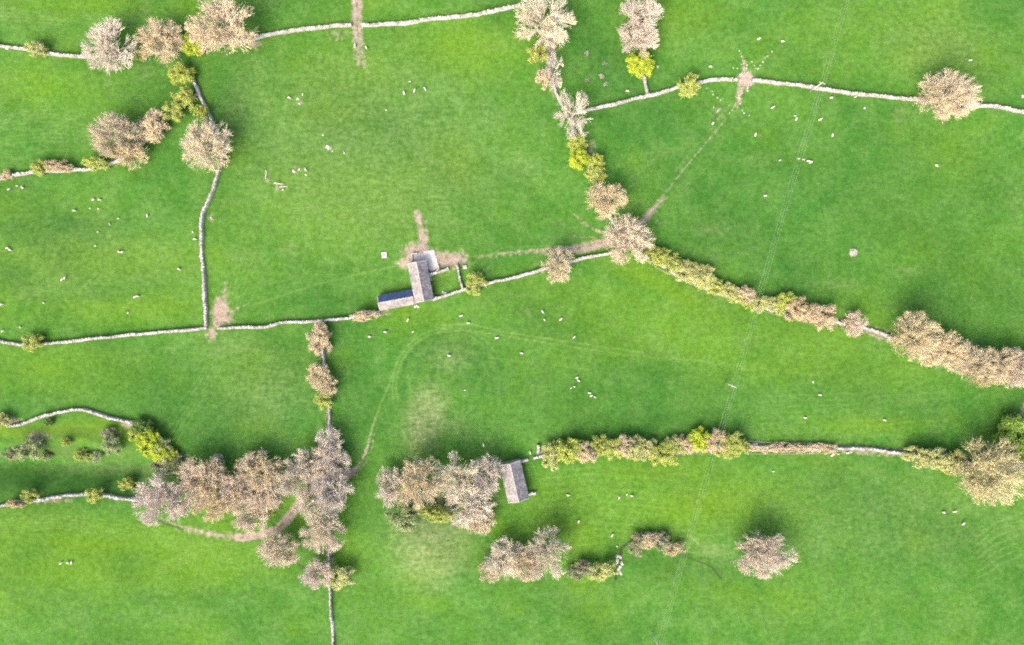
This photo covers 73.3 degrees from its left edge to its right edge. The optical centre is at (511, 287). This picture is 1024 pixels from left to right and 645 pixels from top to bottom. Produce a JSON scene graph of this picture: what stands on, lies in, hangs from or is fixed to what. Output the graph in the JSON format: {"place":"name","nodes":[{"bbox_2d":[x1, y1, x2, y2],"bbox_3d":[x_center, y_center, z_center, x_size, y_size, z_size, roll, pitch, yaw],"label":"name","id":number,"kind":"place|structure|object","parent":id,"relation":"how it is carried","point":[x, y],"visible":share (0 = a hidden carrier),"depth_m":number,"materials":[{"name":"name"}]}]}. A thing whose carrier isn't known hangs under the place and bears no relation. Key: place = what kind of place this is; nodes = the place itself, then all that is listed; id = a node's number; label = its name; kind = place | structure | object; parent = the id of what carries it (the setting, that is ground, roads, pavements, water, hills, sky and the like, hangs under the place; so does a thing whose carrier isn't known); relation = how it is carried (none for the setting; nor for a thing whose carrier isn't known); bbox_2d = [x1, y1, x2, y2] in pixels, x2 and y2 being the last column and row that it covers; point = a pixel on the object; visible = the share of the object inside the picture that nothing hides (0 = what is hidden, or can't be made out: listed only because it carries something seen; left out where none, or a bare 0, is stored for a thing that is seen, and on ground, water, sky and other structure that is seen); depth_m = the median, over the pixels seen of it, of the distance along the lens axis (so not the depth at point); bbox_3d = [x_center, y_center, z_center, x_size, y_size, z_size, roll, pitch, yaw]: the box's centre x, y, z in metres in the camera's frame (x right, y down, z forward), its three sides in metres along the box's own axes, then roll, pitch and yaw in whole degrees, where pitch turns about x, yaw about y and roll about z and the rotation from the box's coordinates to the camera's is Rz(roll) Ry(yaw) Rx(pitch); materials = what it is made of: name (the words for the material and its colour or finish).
{"place":"outdoors","nodes":[
{"label":"outdoors","id":0,"kind":"place"},
{"bbox_2d":[0,0,1023,644],"bbox_3d":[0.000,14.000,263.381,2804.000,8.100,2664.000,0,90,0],"label":"ground","id":1,"kind":"structure","parent":0,"point":[462,158],"depth_m":261.98,"materials":[{"name":"plant"}]},
{"bbox_2d":[10,436,45,461],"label":"hawthorn shrub","id":2,"kind":"object","parent":1,"relation":"on","point":[24,451],"visible":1,"depth_m":258.99,"materials":[{"name":"green plant"}]},
{"bbox_2d":[20,334,43,352],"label":"hawthorn shrub","id":3,"kind":"object","parent":1,"relation":"on","point":[31,340],"visible":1,"depth_m":258.12,"materials":[{"name":"green plant"}]},
{"bbox_2d":[24,39,48,57],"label":"hawthorn shrub","id":4,"kind":"object","parent":1,"relation":"on","point":[38,47],"visible":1,"depth_m":257.71,"materials":[{"name":"green plant"}]},
{"bbox_2d":[9,408,131,427],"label":"dry stone wall","id":5,"kind":"structure","parent":1,"relation":"on","point":[97,413],"depth_m":260.97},
{"bbox_2d":[0,492,146,506],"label":"dry stone wall","id":6,"kind":"structure","parent":1,"relation":"on","point":[105,495],"depth_m":261.83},
{"bbox_2d":[81,155,107,171],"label":"hawthorn shrub","id":7,"kind":"object","parent":1,"relation":"on","point":[92,161],"visible":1,"depth_m":257.90,"materials":[{"name":"yellow plant"}]},
{"bbox_2d":[0,326,207,346],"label":"dry stone wall","id":8,"kind":"structure","parent":1,"relation":"on","point":[105,337],"depth_m":260.66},
{"bbox_2d":[79,15,137,75],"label":"bare tree","id":9,"kind":"object","parent":1,"relation":"on","point":[105,33],"visible":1,"depth_m":254.27,"materials":[{"name":"beige plant"}]},
{"bbox_2d":[86,110,139,156],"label":"budding tree","id":10,"kind":"object","parent":1,"relation":"on","point":[115,124],"visible":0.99,"depth_m":253.03,"materials":[{"name":"beige plant"}]},
{"bbox_2d":[110,140,148,170],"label":"budding tree","id":11,"kind":"object","parent":1,"relation":"on","point":[135,147],"visible":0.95,"depth_m":256.17,"materials":[{"name":"beige plant"}]},
{"bbox_2d":[134,429,162,452],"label":"leafy bush","id":12,"kind":"object","parent":1,"relation":"on","point":[148,436],"visible":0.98,"depth_m":256.98,"materials":[{"name":"green plant"}]},
{"bbox_2d":[132,107,171,143],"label":"hawthorn shrub","id":13,"kind":"object","parent":1,"relation":"on","point":[152,125],"visible":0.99,"depth_m":256.59,"materials":[{"name":"beige plant"}]},
{"bbox_2d":[133,17,185,65],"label":"budding tree","id":14,"kind":"object","parent":1,"relation":"on","point":[154,33],"visible":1,"depth_m":255.11,"materials":[{"name":"beige plant"}]},
{"bbox_2d":[131,474,196,526],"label":"bare tree","id":15,"kind":"object","parent":1,"relation":"on","point":[149,496],"visible":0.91,"depth_m":252.81,"materials":[{"name":"beige plant"}]},
{"bbox_2d":[161,100,185,121],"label":"hawthorn shrub","id":16,"kind":"object","parent":1,"relation":"on","point":[168,108],"visible":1,"depth_m":257.47,"materials":[{"name":"yellow plant"}]},
{"bbox_2d":[0,23,351,58],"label":"dry stone wall","id":17,"kind":"structure","parent":1,"relation":"on","point":[291,30],"depth_m":260.58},
{"bbox_2d":[167,61,195,84],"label":"leafy bush","id":18,"kind":"object","parent":1,"relation":"on","point":[177,74],"visible":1,"depth_m":257.95,"materials":[{"name":"yellow plant"}]},
{"bbox_2d":[170,85,198,111],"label":"hawthorn shrub","id":19,"kind":"object","parent":1,"relation":"on","point":[187,99],"visible":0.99,"depth_m":257.92,"materials":[{"name":"yellow plant"}]},
{"bbox_2d":[180,32,202,56],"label":"leafy bush","id":20,"kind":"object","parent":1,"relation":"on","point":[189,48],"visible":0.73,"depth_m":257.68,"materials":[{"name":"yellow plant"}]},
{"bbox_2d":[172,457,230,505],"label":"bare tree","id":21,"kind":"object","parent":1,"relation":"on","point":[194,475],"visible":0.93,"depth_m":253.39,"materials":[{"name":"beige plant"}]},
{"bbox_2d":[179,117,232,173],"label":"bare tree","id":22,"kind":"object","parent":1,"relation":"on","point":[195,132],"visible":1,"depth_m":254.23,"materials":[{"name":"beige plant"}]},
{"bbox_2d":[192,79,224,326],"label":"dry stone wall","id":23,"kind":"structure","parent":1,"relation":"on","point":[201,231],"depth_m":260.86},
{"bbox_2d":[191,476,239,522],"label":"budding tree","id":24,"kind":"object","parent":1,"relation":"on","point":[211,508],"visible":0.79,"depth_m":252.90,"materials":[{"name":"beige plant"}]},
{"bbox_2d":[184,0,260,54],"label":"budding tree","id":25,"kind":"object","parent":1,"relation":"on","point":[222,14],"visible":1,"depth_m":250.36,"materials":[{"name":"beige plant"}]},
{"bbox_2d":[217,469,261,515],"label":"bare tree","id":26,"kind":"object","parent":1,"relation":"on","point":[232,492],"visible":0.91,"depth_m":253.81,"materials":[{"name":"beige plant"}]},
{"bbox_2d":[230,504,269,533],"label":"bare tree","id":27,"kind":"object","parent":1,"relation":"on","point":[247,523],"visible":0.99,"depth_m":256.50,"materials":[{"name":"beige plant"}]},
{"bbox_2d":[233,449,284,491],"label":"budding tree","id":28,"kind":"object","parent":1,"relation":"on","point":[247,464],"visible":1,"depth_m":254.64,"materials":[{"name":"beige plant"}]},
{"bbox_2d":[237,473,284,513],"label":"bare tree","id":29,"kind":"object","parent":1,"relation":"on","point":[269,496],"visible":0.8,"depth_m":255.82,"materials":[{"name":"beige plant"}]},
{"bbox_2d":[256,532,299,568],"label":"bare tree","id":30,"kind":"object","parent":1,"relation":"on","point":[268,546],"visible":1,"depth_m":255.02,"materials":[{"name":"beige plant"}]},
{"bbox_2d":[272,458,315,503],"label":"bare tree","id":31,"kind":"object","parent":1,"relation":"on","point":[291,477],"visible":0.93,"depth_m":254.73,"materials":[{"name":"beige plant"}]},
{"bbox_2d":[217,312,379,329],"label":"dry stone wall","id":32,"kind":"structure","parent":1,"relation":"on","point":[281,322],"depth_m":260.52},
{"bbox_2d":[285,447,333,483],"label":"bare tree","id":33,"kind":"object","parent":1,"relation":"on","point":[315,465],"visible":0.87,"depth_m":255.94,"materials":[{"name":"beige plant"}]},
{"bbox_2d":[292,486,331,522],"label":"bare tree","id":34,"kind":"object","parent":1,"relation":"on","point":[308,510],"visible":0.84,"depth_m":255.42,"materials":[{"name":"beige plant"}]},
{"bbox_2d":[297,557,332,589],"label":"bare tree","id":35,"kind":"object","parent":1,"relation":"on","point":[308,579],"visible":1,"depth_m":256.11,"materials":[{"name":"beige plant"}]},
{"bbox_2d":[305,362,330,388],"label":"budding tree","id":36,"kind":"object","parent":1,"relation":"on","point":[314,370],"visible":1,"depth_m":256.94,"materials":[{"name":"beige plant"}]},
{"bbox_2d":[305,320,332,355],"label":"hawthorn shrub","id":37,"kind":"object","parent":1,"relation":"on","point":[320,330],"visible":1,"depth_m":258.19,"materials":[{"name":"beige plant"}]},
{"bbox_2d":[298,509,348,555],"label":"bare tree","id":38,"kind":"object","parent":1,"relation":"on","point":[324,528],"visible":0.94,"depth_m":254.21,"materials":[{"name":"beige plant"}]},
{"bbox_2d":[315,426,343,465],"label":"bare tree","id":39,"kind":"object","parent":1,"relation":"on","point":[329,448],"visible":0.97,"depth_m":255.87,"materials":[{"name":"grey plant"}]},
{"bbox_2d":[309,471,354,517],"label":"bare tree","id":40,"kind":"object","parent":1,"relation":"on","point":[336,502],"visible":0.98,"depth_m":254.28,"materials":[{"name":"grey plant"}]},
{"bbox_2d":[319,447,350,478],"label":"bare tree","id":41,"kind":"object","parent":1,"relation":"on","point":[334,468],"visible":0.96,"depth_m":256.44,"materials":[{"name":"grey plant"}]},
{"bbox_2d":[327,565,355,590],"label":"hawthorn shrub","id":42,"kind":"object","parent":1,"relation":"on","point":[340,580],"visible":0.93,"depth_m":258.14,"materials":[{"name":"yellow plant"}]},
{"bbox_2d":[375,466,402,509],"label":"bare tree","id":43,"kind":"object","parent":1,"relation":"on","point":[391,496],"visible":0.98,"depth_m":255.72,"materials":[{"name":"beige plant"}]},
{"bbox_2d":[377,289,414,310],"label":"stone barn","id":44,"kind":"structure","parent":1,"relation":"on","point":[396,299],"depth_m":258.33,"materials":[{"name":"stone"}]},
{"bbox_2d":[383,500,420,533],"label":"hawthorn shrub","id":45,"kind":"object","parent":1,"relation":"on","point":[406,519],"visible":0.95,"depth_m":256.00,"materials":[{"name":"green plant"}]},
{"bbox_2d":[394,455,447,509],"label":"budding tree","id":46,"kind":"object","parent":1,"relation":"on","point":[410,484],"visible":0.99,"depth_m":251.99,"materials":[{"name":"beige plant"}]},
{"bbox_2d":[408,260,433,302],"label":"stone barn","id":47,"kind":"structure","parent":1,"relation":"on","point":[420,282],"depth_m":256.39,"materials":[{"name":"stone"}]},
{"bbox_2d":[410,504,456,522],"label":"hawthorn shrub","id":48,"kind":"object","parent":1,"relation":"on","point":[436,513],"visible":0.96,"depth_m":256.16,"materials":[{"name":"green plant"}]},
{"bbox_2d":[361,3,537,26],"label":"dry stone wall","id":49,"kind":"structure","parent":1,"relation":"on","point":[450,17],"depth_m":260.62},
{"bbox_2d":[435,451,479,502],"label":"bare tree","id":50,"kind":"object","parent":1,"relation":"on","point":[457,484],"visible":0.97,"depth_m":254.16,"materials":[{"name":"beige plant"}]},
{"bbox_2d":[441,485,496,528],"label":"bare tree","id":51,"kind":"object","parent":1,"relation":"on","point":[461,518],"visible":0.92,"depth_m":254.23,"materials":[{"name":"beige plant"}]},
{"bbox_2d":[465,271,487,295],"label":"hawthorn shrub","id":52,"kind":"object","parent":1,"relation":"on","point":[475,290],"visible":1,"depth_m":257.73,"materials":[{"name":"green plant"}]},
{"bbox_2d":[464,508,495,535],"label":"budding tree","id":53,"kind":"object","parent":1,"relation":"on","point":[485,527],"visible":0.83,"depth_m":256.45,"materials":[{"name":"beige plant"}]},
{"bbox_2d":[472,452,504,494],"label":"bare tree","id":54,"kind":"object","parent":1,"relation":"on","point":[494,470],"visible":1,"depth_m":255.33,"materials":[{"name":"grey plant"}]},
{"bbox_2d":[482,536,523,578],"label":"bare tree","id":55,"kind":"object","parent":1,"relation":"on","point":[497,552],"visible":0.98,"depth_m":256.05,"materials":[{"name":"beige plant"}]},
{"bbox_2d":[499,459,528,502],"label":"stone barn","id":56,"kind":"structure","parent":1,"relation":"on","point":[514,482],"depth_m":258.03,"materials":[{"name":"stone"}]},
{"bbox_2d":[505,548,542,581],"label":"budding tree","id":57,"kind":"object","parent":1,"relation":"on","point":[527,577],"visible":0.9,"depth_m":255.02,"materials":[{"name":"beige plant"}]},
{"bbox_2d":[433,250,622,300],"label":"dry stone wall","id":58,"kind":"structure","parent":1,"relation":"on","point":[526,273],"depth_m":260.58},
{"bbox_2d":[525,41,548,63],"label":"hawthorn shrub","id":59,"kind":"object","parent":1,"relation":"on","point":[535,56],"visible":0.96,"depth_m":256.90,"materials":[{"name":"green plant"}]},
{"bbox_2d":[511,0,577,49],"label":"bare tree","id":60,"kind":"object","parent":1,"relation":"on","point":[553,19],"visible":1,"depth_m":251.38,"materials":[{"name":"beige plant"}]},
{"bbox_2d":[524,525,571,580],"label":"bare tree","id":61,"kind":"object","parent":1,"relation":"on","point":[541,554],"visible":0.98,"depth_m":253.22,"materials":[{"name":"beige plant"}]},
{"bbox_2d":[541,440,560,469],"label":"hawthorn shrub","id":62,"kind":"object","parent":1,"relation":"on","point":[551,456],"visible":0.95,"depth_m":257.77,"materials":[{"name":"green plant"}]},
{"bbox_2d":[541,49,563,88],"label":"bare tree","id":63,"kind":"object","parent":1,"relation":"on","point":[553,58],"visible":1,"depth_m":256.46,"materials":[{"name":"beige plant"}]},
{"bbox_2d":[540,245,574,283],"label":"budding tree","id":64,"kind":"object","parent":1,"relation":"on","point":[556,274],"visible":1,"depth_m":255.77,"materials":[{"name":"beige plant"}]},
{"bbox_2d":[553,437,585,464],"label":"leafy bush","id":65,"kind":"object","parent":1,"relation":"on","point":[570,447],"visible":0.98,"depth_m":256.42,"materials":[{"name":"yellow plant"}]},
{"bbox_2d":[553,89,592,141],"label":"bare tree","id":66,"kind":"object","parent":1,"relation":"on","point":[579,122],"visible":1,"depth_m":255.50,"materials":[{"name":"beige plant"}]},
{"bbox_2d":[568,148,590,170],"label":"leafy bush","id":67,"kind":"object","parent":1,"relation":"on","point":[574,163],"visible":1,"depth_m":256.78,"materials":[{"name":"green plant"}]},
{"bbox_2d":[565,559,595,580],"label":"bare shrub","id":68,"kind":"object","parent":1,"relation":"on","point":[582,570],"visible":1,"depth_m":259.62,"materials":[{"name":"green plant"}]},
{"bbox_2d":[589,434,612,455],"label":"hawthorn shrub","id":69,"kind":"object","parent":1,"relation":"on","point":[600,449],"visible":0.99,"depth_m":257.44,"materials":[{"name":"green plant"}]},
{"bbox_2d":[587,560,619,582],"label":"hawthorn shrub","id":70,"kind":"object","parent":1,"relation":"on","point":[606,569],"visible":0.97,"depth_m":258.86,"materials":[{"name":"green plant"}]},
{"bbox_2d":[585,181,628,219],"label":"budding tree","id":71,"kind":"object","parent":1,"relation":"on","point":[605,209],"visible":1,"depth_m":254.24,"materials":[{"name":"beige plant"}]},
{"bbox_2d":[602,213,654,264],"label":"bare tree","id":72,"kind":"object","parent":1,"relation":"on","point":[618,252],"visible":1,"depth_m":254.65,"materials":[{"name":"beige plant"}]},
{"bbox_2d":[624,434,644,460],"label":"hawthorn shrub","id":73,"kind":"object","parent":1,"relation":"on","point":[636,448],"visible":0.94,"depth_m":256.33,"materials":[{"name":"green plant"}]},
{"bbox_2d":[619,24,659,58],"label":"bare tree","id":74,"kind":"object","parent":1,"relation":"on","point":[634,42],"visible":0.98,"depth_m":256.87,"materials":[{"name":"beige plant"}]},
{"bbox_2d":[625,52,654,78],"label":"leafy bush","id":75,"kind":"object","parent":1,"relation":"on","point":[645,66],"visible":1,"depth_m":258.44,"materials":[{"name":"yellow plant"}]},
{"bbox_2d":[617,0,664,42],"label":"bare tree","id":76,"kind":"object","parent":1,"relation":"on","point":[652,11],"visible":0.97,"depth_m":255.72,"materials":[{"name":"beige plant"}]},
{"bbox_2d":[575,77,738,112],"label":"dry stone wall","id":77,"kind":"structure","parent":1,"relation":"on","point":[715,79],"depth_m":260.56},
{"bbox_2d":[659,439,686,465],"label":"hawthorn shrub","id":78,"kind":"object","parent":1,"relation":"on","point":[671,456],"visible":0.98,"depth_m":258.23,"materials":[{"name":"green plant"}]},
{"bbox_2d":[676,72,701,97],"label":"hawthorn shrub","id":79,"kind":"object","parent":1,"relation":"on","point":[692,85],"visible":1,"depth_m":258.30,"materials":[{"name":"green plant"}]},
{"bbox_2d":[688,426,712,452],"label":"leafy bush","id":80,"kind":"object","parent":1,"relation":"on","point":[698,442],"visible":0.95,"depth_m":258.28,"materials":[{"name":"yellow plant"}]},
{"bbox_2d":[695,265,717,289],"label":"hawthorn shrub","id":81,"kind":"object","parent":1,"relation":"on","point":[709,277],"visible":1,"depth_m":258.22,"materials":[{"name":"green plant"}]},
{"bbox_2d":[703,427,725,454],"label":"hawthorn shrub","id":82,"kind":"object","parent":1,"relation":"on","point":[716,435],"visible":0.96,"depth_m":257.91,"materials":[{"name":"beige plant"}]},
{"bbox_2d":[725,431,750,457],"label":"hawthorn shrub","id":83,"kind":"object","parent":1,"relation":"on","point":[742,445],"visible":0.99,"depth_m":257.51,"materials":[{"name":"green plant"}]},
{"bbox_2d":[732,530,800,579],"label":"bare tree","id":84,"kind":"object","parent":1,"relation":"on","point":[768,546],"visible":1,"depth_m":253.72,"materials":[{"name":"beige plant"}]},
{"bbox_2d":[784,296,814,321],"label":"hawthorn shrub","id":85,"kind":"object","parent":1,"relation":"on","point":[801,312],"visible":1,"depth_m":257.32,"materials":[{"name":"beige plant"}]},
{"bbox_2d":[629,246,1015,377],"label":"dry stone wall","id":86,"kind":"structure","parent":1,"relation":"on","point":[843,324],"depth_m":261.07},
{"bbox_2d":[810,303,837,331],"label":"hawthorn shrub","id":87,"kind":"object","parent":1,"relation":"on","point":[828,320],"visible":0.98,"depth_m":257.11,"materials":[{"name":"beige plant"}]},
{"bbox_2d":[841,309,867,337],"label":"bare tree","id":88,"kind":"object","parent":1,"relation":"on","point":[855,318],"visible":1,"depth_m":257.44,"materials":[{"name":"beige plant"}]},
{"bbox_2d":[750,444,1023,466],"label":"dry stone wall","id":89,"kind":"structure","parent":1,"relation":"on","point":[863,448],"depth_m":260.54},
{"bbox_2d":[751,78,1023,113],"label":"dry stone wall","id":90,"kind":"structure","parent":1,"relation":"on","point":[861,94],"depth_m":260.81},
{"bbox_2d":[886,310,944,361],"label":"budding tree","id":91,"kind":"object","parent":1,"relation":"on","point":[924,331],"visible":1,"depth_m":252.66,"materials":[{"name":"beige plant"}]},
{"bbox_2d":[901,445,936,468],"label":"hawthorn shrub","id":92,"kind":"object","parent":1,"relation":"on","point":[910,456],"visible":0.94,"depth_m":258.02,"materials":[{"name":"yellow plant"}]},
{"bbox_2d":[905,334,947,367],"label":"budding tree","id":93,"kind":"object","parent":1,"relation":"on","point":[927,360],"visible":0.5,"depth_m":255.57,"materials":[{"name":"beige plant"}]},
{"bbox_2d":[917,446,953,469],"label":"hawthorn shrub","id":94,"kind":"object","parent":1,"relation":"on","point":[939,461],"visible":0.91,"depth_m":255.99,"materials":[{"name":"yellow plant"}]},
{"bbox_2d":[928,330,966,368],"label":"budding tree","id":95,"kind":"object","parent":1,"relation":"on","point":[947,339],"visible":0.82,"depth_m":254.68,"materials":[{"name":"beige plant"}]},
{"bbox_2d":[913,67,982,122],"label":"budding tree","id":96,"kind":"object","parent":1,"relation":"on","point":[959,91],"visible":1,"depth_m":253.51,"materials":[{"name":"beige plant"}]},
{"bbox_2d":[940,447,968,474],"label":"hawthorn shrub","id":97,"kind":"object","parent":1,"relation":"on","point":[957,455],"visible":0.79,"depth_m":257.24,"materials":[{"name":"yellow plant"}]},
{"bbox_2d":[943,340,981,374],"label":"budding tree","id":98,"kind":"object","parent":1,"relation":"on","point":[966,355],"visible":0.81,"depth_m":255.36,"materials":[{"name":"beige plant"}]},
{"bbox_2d":[956,344,1001,382],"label":"budding tree","id":99,"kind":"object","parent":1,"relation":"on","point":[982,361],"visible":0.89,"depth_m":254.47,"materials":[{"name":"beige plant"}]},
{"bbox_2d":[947,435,1023,506],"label":"budding tree","id":100,"kind":"object","parent":1,"relation":"on","point":[980,489],"visible":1,"depth_m":250.76,"materials":[{"name":"beige plant"}]},
{"bbox_2d":[978,344,1020,385],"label":"budding tree","id":101,"kind":"object","parent":1,"relation":"on","point":[1010,356],"visible":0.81,"depth_m":254.67,"materials":[{"name":"beige plant"}]},
{"bbox_2d":[993,412,1023,462],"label":"green tree","id":102,"kind":"object","parent":1,"relation":"on","point":[1009,428],"visible":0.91,"depth_m":254.84,"materials":[{"name":"green plant"}]},
{"bbox_2d":[993,346,1023,388],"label":"bare tree","id":103,"kind":"object","parent":1,"relation":"on","point":[1018,372],"visible":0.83,"depth_m":254.39,"materials":[{"name":"beige plant"}]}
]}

